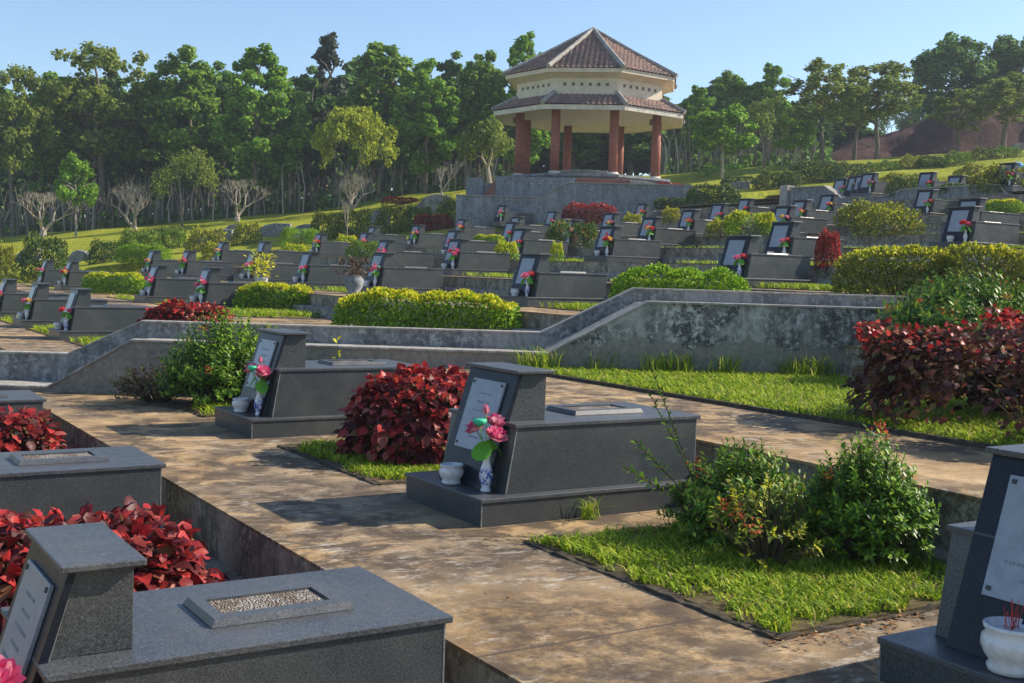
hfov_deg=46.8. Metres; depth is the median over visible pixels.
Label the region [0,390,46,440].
granite tomb
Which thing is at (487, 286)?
retaining wall
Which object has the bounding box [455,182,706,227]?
platform wall
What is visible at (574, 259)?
grass
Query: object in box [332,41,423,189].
forest tree
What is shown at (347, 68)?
forest tree
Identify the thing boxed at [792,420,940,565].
ixora bush
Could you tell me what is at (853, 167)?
round shrub
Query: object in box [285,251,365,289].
granite tomb
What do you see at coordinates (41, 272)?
flower bouquet
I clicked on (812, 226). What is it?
granite tomb
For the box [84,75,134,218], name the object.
forest tree
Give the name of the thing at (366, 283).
incense bowl
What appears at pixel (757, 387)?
grass
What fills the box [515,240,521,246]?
flower bouquet
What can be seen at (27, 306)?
flower bouquet
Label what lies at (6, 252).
olive shrub
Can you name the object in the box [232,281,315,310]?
hedge
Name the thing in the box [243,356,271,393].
flower bouquet
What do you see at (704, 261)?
grass
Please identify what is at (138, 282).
hedge
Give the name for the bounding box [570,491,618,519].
grass tuft
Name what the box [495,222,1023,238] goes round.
retaining wall
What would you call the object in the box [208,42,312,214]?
forest tree
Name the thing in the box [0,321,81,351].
terrace path
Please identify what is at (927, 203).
flower bouquet
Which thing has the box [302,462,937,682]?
fallen leaves
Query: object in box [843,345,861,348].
terrace path
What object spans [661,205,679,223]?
speckled shrub
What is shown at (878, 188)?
granite tomb
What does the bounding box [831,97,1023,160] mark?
earth bank
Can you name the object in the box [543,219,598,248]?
flowering shrub
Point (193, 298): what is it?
incense bowl
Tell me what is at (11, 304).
granite tomb
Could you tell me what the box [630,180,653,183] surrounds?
white slab
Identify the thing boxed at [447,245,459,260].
flower bouquet
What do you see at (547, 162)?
forest tree
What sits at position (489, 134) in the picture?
flowering frangipani
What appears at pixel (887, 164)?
round shrub
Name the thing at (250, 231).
olive shrub
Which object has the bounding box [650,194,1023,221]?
terrace path
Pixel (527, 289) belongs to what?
flower vase
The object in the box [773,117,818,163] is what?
young tree
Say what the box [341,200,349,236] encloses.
bare upright tree
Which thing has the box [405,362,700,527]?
granite tomb
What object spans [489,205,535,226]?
granite tomb
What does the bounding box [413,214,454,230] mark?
hedge
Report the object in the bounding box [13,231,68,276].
round shrub
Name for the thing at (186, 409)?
kerb
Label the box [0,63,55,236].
airy tree
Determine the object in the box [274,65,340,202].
forest tree
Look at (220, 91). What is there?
forest tree
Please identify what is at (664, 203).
hedge
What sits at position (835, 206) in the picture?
granite tomb
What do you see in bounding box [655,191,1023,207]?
terrace path
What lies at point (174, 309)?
red leaved bush
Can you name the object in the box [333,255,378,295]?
potted plant
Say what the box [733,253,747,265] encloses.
flower bouquet
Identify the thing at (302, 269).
flower bouquet
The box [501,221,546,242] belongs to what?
granite tomb
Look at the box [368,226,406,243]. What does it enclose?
granite tomb
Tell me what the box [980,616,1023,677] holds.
incense bowl
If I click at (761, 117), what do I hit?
sparse tree
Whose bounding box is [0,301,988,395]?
stepped wall
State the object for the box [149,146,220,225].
sparse tree
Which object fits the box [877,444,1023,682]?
granite tomb
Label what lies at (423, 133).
forest tree
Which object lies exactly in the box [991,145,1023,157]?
round shrub
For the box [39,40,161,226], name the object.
airy tree
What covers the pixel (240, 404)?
incense bowl
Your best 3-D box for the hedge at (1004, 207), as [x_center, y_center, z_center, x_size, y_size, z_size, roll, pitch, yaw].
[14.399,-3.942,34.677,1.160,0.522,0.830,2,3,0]
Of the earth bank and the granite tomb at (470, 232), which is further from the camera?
the earth bank
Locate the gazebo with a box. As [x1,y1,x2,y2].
[491,27,685,183]
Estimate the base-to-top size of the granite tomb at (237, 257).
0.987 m
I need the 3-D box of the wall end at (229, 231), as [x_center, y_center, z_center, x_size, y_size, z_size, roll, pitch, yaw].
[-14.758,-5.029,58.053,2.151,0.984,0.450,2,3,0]
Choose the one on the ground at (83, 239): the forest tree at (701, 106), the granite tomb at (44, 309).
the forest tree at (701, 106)
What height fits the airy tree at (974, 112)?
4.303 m
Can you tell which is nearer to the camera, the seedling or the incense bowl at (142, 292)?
the seedling
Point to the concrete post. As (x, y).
(784, 197)
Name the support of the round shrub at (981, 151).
on the ground at (83, 239)
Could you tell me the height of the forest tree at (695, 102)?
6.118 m
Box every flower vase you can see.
[63,316,67,329]
[199,290,202,301]
[254,390,262,415]
[479,457,492,491]
[525,282,529,296]
[737,263,741,274]
[963,230,967,241]
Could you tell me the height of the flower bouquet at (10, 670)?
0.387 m
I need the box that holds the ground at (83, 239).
[0,150,1023,282]
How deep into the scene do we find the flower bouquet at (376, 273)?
26.36 m
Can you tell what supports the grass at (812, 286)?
on the flower bed soil
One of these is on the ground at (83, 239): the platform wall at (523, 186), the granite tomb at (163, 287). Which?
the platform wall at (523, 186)
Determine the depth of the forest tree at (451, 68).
82.77 m
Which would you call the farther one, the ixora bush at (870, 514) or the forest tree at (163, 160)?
the forest tree at (163, 160)
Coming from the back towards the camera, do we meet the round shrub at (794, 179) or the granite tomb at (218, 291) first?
the round shrub at (794, 179)
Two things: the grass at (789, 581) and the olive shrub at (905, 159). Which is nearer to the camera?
the grass at (789, 581)
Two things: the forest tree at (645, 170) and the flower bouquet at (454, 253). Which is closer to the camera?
the flower bouquet at (454, 253)
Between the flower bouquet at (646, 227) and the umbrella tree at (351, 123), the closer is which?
the flower bouquet at (646, 227)
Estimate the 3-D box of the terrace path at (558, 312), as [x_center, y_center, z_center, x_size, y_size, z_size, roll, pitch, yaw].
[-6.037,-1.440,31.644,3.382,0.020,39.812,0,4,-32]
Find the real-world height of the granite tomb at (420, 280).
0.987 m
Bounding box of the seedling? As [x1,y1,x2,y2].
[331,335,341,361]
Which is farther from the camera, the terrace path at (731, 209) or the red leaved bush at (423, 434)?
the terrace path at (731, 209)
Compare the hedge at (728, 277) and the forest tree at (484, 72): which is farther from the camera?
the forest tree at (484, 72)
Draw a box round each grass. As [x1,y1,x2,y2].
[1,314,17,322]
[34,323,54,334]
[69,334,106,344]
[111,293,136,299]
[188,398,231,414]
[216,306,318,316]
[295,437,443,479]
[314,285,347,291]
[462,271,512,276]
[526,518,946,632]
[527,365,1023,445]
[541,301,597,309]
[550,257,583,260]
[610,278,701,283]
[662,245,723,247]
[670,259,717,263]
[755,281,917,292]
[810,261,926,266]
[844,245,925,247]
[1007,244,1023,247]
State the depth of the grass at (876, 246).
27.68 m
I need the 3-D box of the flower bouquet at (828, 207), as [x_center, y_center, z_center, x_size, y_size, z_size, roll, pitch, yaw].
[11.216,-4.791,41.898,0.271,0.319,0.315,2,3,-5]
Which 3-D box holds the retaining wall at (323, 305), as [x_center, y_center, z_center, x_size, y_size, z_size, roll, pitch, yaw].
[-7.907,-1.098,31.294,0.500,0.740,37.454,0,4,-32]
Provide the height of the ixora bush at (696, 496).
0.995 m
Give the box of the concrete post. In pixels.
[779,185,794,205]
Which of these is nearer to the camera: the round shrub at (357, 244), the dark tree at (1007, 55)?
the round shrub at (357, 244)
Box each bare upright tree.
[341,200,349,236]
[436,159,463,194]
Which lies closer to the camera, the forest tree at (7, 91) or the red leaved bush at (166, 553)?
the red leaved bush at (166, 553)
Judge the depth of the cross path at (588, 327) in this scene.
15.02 m
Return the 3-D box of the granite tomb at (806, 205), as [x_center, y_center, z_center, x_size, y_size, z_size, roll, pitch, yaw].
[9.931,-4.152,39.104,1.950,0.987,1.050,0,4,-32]
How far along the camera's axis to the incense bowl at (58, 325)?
22.28 m
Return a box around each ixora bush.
[151,302,278,406]
[621,373,816,548]
[705,463,838,573]
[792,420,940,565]
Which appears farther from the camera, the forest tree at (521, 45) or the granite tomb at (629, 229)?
the forest tree at (521, 45)
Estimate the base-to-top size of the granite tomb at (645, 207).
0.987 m
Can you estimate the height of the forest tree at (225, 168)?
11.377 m
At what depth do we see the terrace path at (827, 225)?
33.86 m
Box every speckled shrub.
[200,240,229,257]
[622,212,641,222]
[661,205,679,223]
[703,218,742,238]
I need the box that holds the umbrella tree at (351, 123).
[309,105,399,206]
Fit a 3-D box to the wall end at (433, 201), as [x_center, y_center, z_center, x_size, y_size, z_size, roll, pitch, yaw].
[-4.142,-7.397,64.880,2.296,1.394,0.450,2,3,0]
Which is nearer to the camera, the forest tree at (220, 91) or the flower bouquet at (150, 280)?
the flower bouquet at (150, 280)
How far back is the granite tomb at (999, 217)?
29.33 m
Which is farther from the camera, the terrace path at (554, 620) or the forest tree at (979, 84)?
the forest tree at (979, 84)
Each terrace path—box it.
[0,282,373,325]
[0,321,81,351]
[34,392,938,682]
[118,277,580,316]
[233,267,1022,299]
[334,257,981,268]
[404,247,1022,248]
[425,368,992,500]
[471,233,1023,239]
[495,221,1023,232]
[595,213,1020,224]
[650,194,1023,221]
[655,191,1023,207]
[711,198,778,202]
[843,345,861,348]
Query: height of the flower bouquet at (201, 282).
0.407 m
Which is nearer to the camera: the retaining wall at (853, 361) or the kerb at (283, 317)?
the retaining wall at (853, 361)
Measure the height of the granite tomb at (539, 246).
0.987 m
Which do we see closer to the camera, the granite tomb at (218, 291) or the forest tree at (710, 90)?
the granite tomb at (218, 291)
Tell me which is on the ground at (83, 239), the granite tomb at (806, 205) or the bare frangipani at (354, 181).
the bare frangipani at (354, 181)
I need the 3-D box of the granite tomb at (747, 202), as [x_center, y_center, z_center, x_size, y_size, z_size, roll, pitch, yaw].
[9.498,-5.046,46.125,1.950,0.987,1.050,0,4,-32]
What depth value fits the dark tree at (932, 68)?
87.96 m
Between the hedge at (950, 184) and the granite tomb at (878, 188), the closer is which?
the hedge at (950, 184)
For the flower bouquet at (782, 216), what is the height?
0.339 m
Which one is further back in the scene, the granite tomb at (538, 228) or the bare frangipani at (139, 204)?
the bare frangipani at (139, 204)
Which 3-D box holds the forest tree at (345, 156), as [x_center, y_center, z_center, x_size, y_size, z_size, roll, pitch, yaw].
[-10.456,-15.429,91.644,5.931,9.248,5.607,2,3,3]
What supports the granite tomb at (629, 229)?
on the terrace path at (819, 235)
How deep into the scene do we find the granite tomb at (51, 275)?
41.37 m
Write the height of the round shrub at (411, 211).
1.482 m
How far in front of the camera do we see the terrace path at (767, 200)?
54.27 m
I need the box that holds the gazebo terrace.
[483,183,698,194]
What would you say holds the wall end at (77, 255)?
on the ground at (83, 239)
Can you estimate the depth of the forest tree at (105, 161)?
91.97 m
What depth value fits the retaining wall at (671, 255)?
30.69 m
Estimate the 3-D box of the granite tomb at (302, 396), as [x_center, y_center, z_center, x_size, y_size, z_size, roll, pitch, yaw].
[-1.812,0.384,11.682,1.950,0.987,1.050,0,4,-32]
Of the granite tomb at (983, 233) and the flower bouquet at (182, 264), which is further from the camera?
the flower bouquet at (182, 264)
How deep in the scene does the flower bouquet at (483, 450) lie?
7.55 m
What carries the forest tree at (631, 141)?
on the ground at (83, 239)
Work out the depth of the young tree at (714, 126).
66.94 m
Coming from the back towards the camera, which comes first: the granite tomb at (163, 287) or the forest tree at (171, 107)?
the forest tree at (171, 107)
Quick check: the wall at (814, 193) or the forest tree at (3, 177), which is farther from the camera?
the forest tree at (3, 177)
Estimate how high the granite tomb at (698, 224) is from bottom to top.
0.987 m
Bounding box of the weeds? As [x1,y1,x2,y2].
[502,342,840,376]
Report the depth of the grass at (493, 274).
29.35 m
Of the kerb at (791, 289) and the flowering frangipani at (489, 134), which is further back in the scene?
the flowering frangipani at (489, 134)
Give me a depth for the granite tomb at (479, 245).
37.70 m
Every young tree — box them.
[51,151,99,237]
[689,103,759,178]
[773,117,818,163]
[895,90,949,129]
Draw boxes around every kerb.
[25,328,48,335]
[180,406,214,417]
[231,314,324,317]
[277,442,405,484]
[312,289,347,292]
[456,275,512,277]
[522,520,939,640]
[534,307,582,310]
[546,374,1001,448]
[751,287,864,292]
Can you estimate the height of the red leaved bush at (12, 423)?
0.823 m
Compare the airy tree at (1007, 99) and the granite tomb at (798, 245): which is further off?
the airy tree at (1007, 99)
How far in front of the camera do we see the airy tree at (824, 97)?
71.09 m
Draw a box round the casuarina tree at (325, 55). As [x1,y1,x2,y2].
[310,31,347,189]
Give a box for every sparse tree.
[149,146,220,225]
[741,92,797,169]
[873,111,916,134]
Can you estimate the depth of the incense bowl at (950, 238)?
25.47 m
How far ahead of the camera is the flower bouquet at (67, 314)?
22.08 m
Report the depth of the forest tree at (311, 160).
90.22 m
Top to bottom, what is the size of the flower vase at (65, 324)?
0.262 m
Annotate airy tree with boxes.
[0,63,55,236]
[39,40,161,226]
[780,57,867,161]
[826,70,885,159]
[835,60,927,159]
[927,88,996,152]
[961,71,1023,148]
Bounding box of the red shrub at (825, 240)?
[813,227,841,270]
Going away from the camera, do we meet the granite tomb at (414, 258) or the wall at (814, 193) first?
the granite tomb at (414, 258)
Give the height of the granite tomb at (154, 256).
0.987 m
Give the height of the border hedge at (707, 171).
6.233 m
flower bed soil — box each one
[189,407,214,415]
[232,312,319,316]
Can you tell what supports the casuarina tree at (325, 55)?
on the ground at (83, 239)
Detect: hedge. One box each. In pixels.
[80,271,146,294]
[115,243,172,263]
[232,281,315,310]
[278,227,319,248]
[330,286,522,329]
[381,196,418,204]
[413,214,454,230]
[473,233,506,245]
[561,201,617,223]
[608,261,752,297]
[653,197,689,207]
[657,182,683,184]
[684,182,741,206]
[694,163,752,177]
[720,175,758,184]
[722,209,777,238]
[788,159,845,183]
[830,243,958,295]
[839,317,1023,441]
[913,155,947,167]
[928,240,1023,297]
[938,182,966,194]
[967,303,1023,408]
[985,198,1023,212]
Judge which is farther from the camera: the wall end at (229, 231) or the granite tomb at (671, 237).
the wall end at (229, 231)
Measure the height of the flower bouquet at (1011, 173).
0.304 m
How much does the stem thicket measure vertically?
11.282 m
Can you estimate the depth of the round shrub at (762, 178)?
60.50 m
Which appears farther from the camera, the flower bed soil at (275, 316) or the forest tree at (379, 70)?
the forest tree at (379, 70)
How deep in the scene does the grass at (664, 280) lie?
23.57 m
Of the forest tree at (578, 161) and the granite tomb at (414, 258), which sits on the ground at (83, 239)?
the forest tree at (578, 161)
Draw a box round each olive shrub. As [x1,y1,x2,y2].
[0,240,17,274]
[182,225,227,251]
[228,219,262,245]
[307,208,341,239]
[332,204,374,238]
[373,201,409,233]
[433,194,455,223]
[831,198,909,226]
[849,204,929,237]
[878,171,918,187]
[898,153,923,168]
[949,161,998,183]
[968,162,1023,194]
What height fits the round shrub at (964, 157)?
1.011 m
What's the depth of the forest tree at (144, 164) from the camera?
82.96 m
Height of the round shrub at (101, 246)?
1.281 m
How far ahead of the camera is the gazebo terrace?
56.07 m
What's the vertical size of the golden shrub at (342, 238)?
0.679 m
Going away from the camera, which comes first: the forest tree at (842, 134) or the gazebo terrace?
the gazebo terrace
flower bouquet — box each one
[0,654,25,682]
[21,298,31,308]
[36,268,43,275]
[58,306,71,318]
[60,266,68,278]
[143,273,154,286]
[178,256,186,267]
[194,276,206,292]
[214,248,220,255]
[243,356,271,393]
[244,262,252,270]
[298,265,307,272]
[312,237,319,246]
[368,262,380,276]
[376,245,386,251]
[411,229,417,238]
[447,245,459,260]
[464,404,507,460]
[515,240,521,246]
[520,270,535,284]
[601,232,612,247]
[605,218,612,225]
[643,222,654,235]
[685,216,692,225]
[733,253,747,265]
[779,214,788,221]
[779,237,790,246]
[798,207,804,216]
[826,202,831,209]
[923,199,932,205]
[958,220,972,232]
[1006,171,1014,178]
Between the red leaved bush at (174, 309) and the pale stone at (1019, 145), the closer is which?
the red leaved bush at (174, 309)
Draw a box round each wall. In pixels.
[0,287,1020,380]
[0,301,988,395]
[46,414,511,682]
[119,278,568,330]
[233,268,799,298]
[320,257,1021,290]
[404,248,1023,266]
[406,234,1023,247]
[443,403,980,566]
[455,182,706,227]
[466,177,484,194]
[495,176,574,196]
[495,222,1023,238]
[584,213,1023,229]
[790,184,1014,203]
[840,347,1018,395]
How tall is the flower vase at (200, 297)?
0.262 m
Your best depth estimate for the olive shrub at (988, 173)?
39.23 m
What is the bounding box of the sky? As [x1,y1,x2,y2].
[0,0,1023,221]
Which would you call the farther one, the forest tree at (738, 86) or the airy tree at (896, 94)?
the forest tree at (738, 86)
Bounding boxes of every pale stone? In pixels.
[225,224,246,233]
[730,181,749,188]
[1009,143,1023,149]
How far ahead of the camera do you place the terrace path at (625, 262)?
27.26 m
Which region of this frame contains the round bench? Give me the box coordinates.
[560,169,607,173]
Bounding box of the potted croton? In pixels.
[242,251,278,281]
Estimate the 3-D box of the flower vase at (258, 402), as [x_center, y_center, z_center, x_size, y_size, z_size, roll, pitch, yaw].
[-2.360,0.560,11.036,0.090,0.262,0.090,5,5,42]
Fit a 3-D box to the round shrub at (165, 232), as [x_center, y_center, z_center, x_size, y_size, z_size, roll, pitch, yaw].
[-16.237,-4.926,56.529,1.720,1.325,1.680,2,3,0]
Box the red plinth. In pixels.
[576,179,629,182]
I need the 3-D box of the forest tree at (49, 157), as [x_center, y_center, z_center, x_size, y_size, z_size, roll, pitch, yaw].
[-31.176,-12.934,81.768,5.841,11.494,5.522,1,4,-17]
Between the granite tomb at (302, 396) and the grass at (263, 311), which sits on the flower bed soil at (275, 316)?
the grass at (263, 311)
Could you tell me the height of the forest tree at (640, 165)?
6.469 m
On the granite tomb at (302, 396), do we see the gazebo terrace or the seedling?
the seedling
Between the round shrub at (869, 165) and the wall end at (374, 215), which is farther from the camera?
the round shrub at (869, 165)
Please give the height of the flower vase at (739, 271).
0.262 m
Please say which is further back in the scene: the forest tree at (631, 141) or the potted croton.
the forest tree at (631, 141)
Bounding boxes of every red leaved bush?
[0,405,78,451]
[0,495,229,634]
[136,298,232,321]
[331,361,468,467]
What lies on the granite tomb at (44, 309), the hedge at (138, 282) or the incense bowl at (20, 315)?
the incense bowl at (20, 315)
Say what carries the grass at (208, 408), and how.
on the flower bed soil at (199, 411)
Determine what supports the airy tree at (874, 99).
on the ground at (83, 239)
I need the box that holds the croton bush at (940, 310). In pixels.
[874,267,1023,336]
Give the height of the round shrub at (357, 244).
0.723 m
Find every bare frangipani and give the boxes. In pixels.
[10,192,91,236]
[98,181,151,229]
[218,179,271,221]
[334,170,376,211]
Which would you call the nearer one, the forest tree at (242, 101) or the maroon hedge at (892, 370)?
the maroon hedge at (892, 370)
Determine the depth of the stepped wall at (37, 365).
15.20 m
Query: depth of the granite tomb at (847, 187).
46.20 m
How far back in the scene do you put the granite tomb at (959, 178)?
44.33 m
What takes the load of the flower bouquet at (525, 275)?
in the flower vase at (527, 289)
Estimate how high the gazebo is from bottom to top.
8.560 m
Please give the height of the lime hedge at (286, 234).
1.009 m
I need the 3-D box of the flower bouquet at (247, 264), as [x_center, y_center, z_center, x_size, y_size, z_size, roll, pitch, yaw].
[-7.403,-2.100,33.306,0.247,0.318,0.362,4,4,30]
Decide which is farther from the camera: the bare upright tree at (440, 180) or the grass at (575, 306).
the bare upright tree at (440, 180)
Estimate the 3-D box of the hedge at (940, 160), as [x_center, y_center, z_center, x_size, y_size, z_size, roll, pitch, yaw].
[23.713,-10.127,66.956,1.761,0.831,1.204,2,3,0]
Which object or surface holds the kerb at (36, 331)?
on the terrace path at (13, 338)
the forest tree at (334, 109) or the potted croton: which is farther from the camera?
the forest tree at (334, 109)
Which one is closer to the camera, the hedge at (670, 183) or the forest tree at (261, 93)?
the hedge at (670, 183)
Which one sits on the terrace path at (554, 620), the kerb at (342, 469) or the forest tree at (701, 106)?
the kerb at (342, 469)
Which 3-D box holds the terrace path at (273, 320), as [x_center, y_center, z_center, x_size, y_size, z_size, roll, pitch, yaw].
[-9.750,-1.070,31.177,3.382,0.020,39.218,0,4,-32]
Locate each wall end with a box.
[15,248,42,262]
[68,250,88,260]
[199,229,233,241]
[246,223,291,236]
[291,224,316,237]
[355,210,389,226]
[415,194,454,214]
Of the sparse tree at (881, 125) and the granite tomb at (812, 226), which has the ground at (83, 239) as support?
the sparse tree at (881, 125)
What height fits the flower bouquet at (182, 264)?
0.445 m
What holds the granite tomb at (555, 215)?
on the terrace path at (827, 225)
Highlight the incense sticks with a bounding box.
[1004,598,1023,630]
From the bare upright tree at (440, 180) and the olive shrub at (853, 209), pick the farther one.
the bare upright tree at (440, 180)
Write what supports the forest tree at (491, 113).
on the ground at (83, 239)
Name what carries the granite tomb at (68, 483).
on the terrace path
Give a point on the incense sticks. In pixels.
(1014, 621)
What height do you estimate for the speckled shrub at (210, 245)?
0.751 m
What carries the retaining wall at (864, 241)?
on the ground at (83, 239)
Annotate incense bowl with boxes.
[17,312,24,318]
[54,322,62,328]
[140,290,145,294]
[189,296,196,301]
[232,397,249,412]
[292,276,298,281]
[363,280,369,285]
[439,462,463,484]
[510,289,519,295]
[946,236,954,241]
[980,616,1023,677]
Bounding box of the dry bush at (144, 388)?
[107,359,191,401]
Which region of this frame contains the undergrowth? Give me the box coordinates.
[0,94,834,235]
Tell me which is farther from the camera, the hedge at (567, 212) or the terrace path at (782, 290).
the hedge at (567, 212)
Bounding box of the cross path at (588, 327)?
[0,302,640,383]
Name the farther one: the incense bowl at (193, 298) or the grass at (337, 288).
the grass at (337, 288)
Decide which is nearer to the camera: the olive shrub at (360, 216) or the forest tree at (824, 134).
the olive shrub at (360, 216)
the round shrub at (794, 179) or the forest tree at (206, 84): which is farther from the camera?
the forest tree at (206, 84)
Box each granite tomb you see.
[0,279,69,318]
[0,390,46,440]
[0,446,177,567]
[0,522,452,682]
[12,283,108,327]
[31,260,90,286]
[48,288,153,340]
[54,261,117,290]
[134,265,198,302]
[137,250,179,276]
[171,250,233,280]
[185,267,271,308]
[214,241,250,265]
[214,328,424,438]
[233,251,297,283]
[255,241,302,263]
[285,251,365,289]
[311,233,354,256]
[350,232,403,257]
[359,252,444,293]
[365,239,434,271]
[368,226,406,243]
[404,225,446,246]
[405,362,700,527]
[432,239,510,276]
[434,230,497,258]
[455,219,494,238]
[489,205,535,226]
[496,253,607,306]
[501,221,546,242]
[509,228,568,259]
[511,216,548,231]
[544,211,584,226]
[562,219,599,247]
[583,226,661,262]
[599,212,640,236]
[631,203,672,221]
[636,217,696,247]
[676,209,726,235]
[703,235,812,287]
[707,203,754,226]
[735,198,774,213]
[760,205,828,235]
[763,221,844,263]
[792,199,838,224]
[816,194,861,216]
[832,178,847,192]
[843,176,854,194]
[844,175,861,196]
[850,172,902,196]
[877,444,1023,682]
[904,189,958,215]
[917,172,961,186]
[928,206,1021,247]
[940,198,1020,229]
[947,175,968,184]
[985,162,1023,194]
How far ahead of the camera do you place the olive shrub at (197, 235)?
53.61 m
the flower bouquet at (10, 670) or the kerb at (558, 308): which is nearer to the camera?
the flower bouquet at (10, 670)
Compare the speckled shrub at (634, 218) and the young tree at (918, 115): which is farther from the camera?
the young tree at (918, 115)
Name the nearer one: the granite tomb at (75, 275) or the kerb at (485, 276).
the kerb at (485, 276)
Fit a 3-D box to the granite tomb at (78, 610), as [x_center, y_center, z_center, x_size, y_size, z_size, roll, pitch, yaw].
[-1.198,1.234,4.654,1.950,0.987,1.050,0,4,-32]
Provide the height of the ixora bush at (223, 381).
1.164 m
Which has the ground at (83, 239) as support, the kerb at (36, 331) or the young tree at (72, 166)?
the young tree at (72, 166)
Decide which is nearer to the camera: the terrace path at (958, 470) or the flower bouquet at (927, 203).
the terrace path at (958, 470)
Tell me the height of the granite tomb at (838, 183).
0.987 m
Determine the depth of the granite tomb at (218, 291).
26.27 m
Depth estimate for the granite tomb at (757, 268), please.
21.68 m
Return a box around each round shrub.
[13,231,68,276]
[84,237,118,264]
[114,227,160,255]
[154,225,186,248]
[344,238,378,258]
[400,204,435,230]
[751,168,787,189]
[777,168,803,187]
[829,160,868,177]
[863,161,882,172]
[877,159,901,170]
[883,174,918,197]
[942,149,974,164]
[969,146,996,159]
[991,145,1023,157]
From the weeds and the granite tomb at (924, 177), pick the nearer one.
the weeds
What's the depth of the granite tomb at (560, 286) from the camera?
21.39 m
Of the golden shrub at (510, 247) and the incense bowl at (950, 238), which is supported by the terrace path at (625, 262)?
the golden shrub at (510, 247)
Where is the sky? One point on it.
(697, 40)
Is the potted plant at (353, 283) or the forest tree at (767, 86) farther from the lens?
the forest tree at (767, 86)
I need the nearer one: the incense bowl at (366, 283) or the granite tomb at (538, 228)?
the incense bowl at (366, 283)
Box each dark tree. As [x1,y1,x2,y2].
[909,31,997,113]
[983,34,1023,97]
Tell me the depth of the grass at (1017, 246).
24.35 m
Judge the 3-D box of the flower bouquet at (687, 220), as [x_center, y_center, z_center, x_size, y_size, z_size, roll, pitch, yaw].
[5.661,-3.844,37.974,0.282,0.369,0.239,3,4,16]
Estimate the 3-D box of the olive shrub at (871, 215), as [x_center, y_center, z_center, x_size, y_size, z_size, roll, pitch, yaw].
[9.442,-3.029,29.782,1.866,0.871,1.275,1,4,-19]
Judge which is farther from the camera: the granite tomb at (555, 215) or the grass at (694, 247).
the granite tomb at (555, 215)
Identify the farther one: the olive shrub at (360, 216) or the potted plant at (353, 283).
the olive shrub at (360, 216)
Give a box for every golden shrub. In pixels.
[281,242,306,251]
[335,233,356,242]
[493,239,519,259]
[549,240,563,263]
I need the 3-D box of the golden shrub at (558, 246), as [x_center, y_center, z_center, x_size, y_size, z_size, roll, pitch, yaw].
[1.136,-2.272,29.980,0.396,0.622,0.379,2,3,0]
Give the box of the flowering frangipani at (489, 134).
[456,115,514,182]
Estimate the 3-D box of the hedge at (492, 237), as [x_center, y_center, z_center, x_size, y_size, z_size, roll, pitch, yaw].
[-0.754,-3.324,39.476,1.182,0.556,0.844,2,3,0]
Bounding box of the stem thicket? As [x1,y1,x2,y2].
[0,116,817,236]
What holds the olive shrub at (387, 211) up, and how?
on the ground at (83, 239)
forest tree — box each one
[0,84,28,204]
[0,91,29,221]
[4,111,65,219]
[16,70,98,225]
[53,77,120,215]
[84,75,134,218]
[104,116,171,212]
[106,71,186,205]
[136,44,230,218]
[139,135,179,207]
[167,82,219,212]
[187,60,258,203]
[199,82,237,200]
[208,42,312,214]
[219,89,270,204]
[237,107,298,202]
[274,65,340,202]
[283,86,324,191]
[309,77,354,188]
[321,61,379,185]
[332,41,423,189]
[341,88,396,186]
[374,114,423,184]
[389,57,466,192]
[402,90,456,180]
[432,50,478,173]
[454,49,510,177]
[459,68,506,174]
[482,104,549,175]
[491,31,550,163]
[501,144,578,173]
[541,148,575,171]
[547,131,608,169]
[548,137,607,170]
[576,133,625,173]
[594,130,674,175]
[594,132,661,175]
[606,163,650,174]
[664,97,704,139]
[666,84,716,161]
[682,76,731,113]
[704,70,754,154]
[736,62,794,152]
[775,102,830,149]
[817,106,885,149]
[965,68,1015,99]
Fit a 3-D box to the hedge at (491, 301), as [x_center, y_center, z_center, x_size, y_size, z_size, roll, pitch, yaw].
[-1.327,-0.442,18.887,3.123,0.878,1.282,2,3,0]
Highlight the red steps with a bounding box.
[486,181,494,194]
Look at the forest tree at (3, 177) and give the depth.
91.14 m
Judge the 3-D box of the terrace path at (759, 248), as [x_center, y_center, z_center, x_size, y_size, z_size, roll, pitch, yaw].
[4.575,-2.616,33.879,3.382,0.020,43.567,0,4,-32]
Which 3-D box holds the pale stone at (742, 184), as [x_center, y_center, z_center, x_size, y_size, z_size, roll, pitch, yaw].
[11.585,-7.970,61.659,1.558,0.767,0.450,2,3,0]
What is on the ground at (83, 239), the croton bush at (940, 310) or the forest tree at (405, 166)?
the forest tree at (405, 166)
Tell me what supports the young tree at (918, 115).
on the ground at (83, 239)
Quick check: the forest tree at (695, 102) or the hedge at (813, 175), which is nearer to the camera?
the hedge at (813, 175)
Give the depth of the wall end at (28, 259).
54.59 m
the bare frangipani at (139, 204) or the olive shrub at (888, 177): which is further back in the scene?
the bare frangipani at (139, 204)
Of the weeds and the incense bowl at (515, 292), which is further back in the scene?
the incense bowl at (515, 292)
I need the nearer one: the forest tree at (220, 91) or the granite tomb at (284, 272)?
the granite tomb at (284, 272)
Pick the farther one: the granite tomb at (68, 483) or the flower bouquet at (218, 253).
the flower bouquet at (218, 253)
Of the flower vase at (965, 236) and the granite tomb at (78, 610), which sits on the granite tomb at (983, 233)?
the flower vase at (965, 236)
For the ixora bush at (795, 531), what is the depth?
6.53 m
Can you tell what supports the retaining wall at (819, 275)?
on the ground at (83, 239)
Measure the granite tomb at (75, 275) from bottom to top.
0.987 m
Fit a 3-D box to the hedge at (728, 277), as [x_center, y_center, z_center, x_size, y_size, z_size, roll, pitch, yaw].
[2.451,-0.710,17.399,2.110,0.929,1.267,2,3,0]

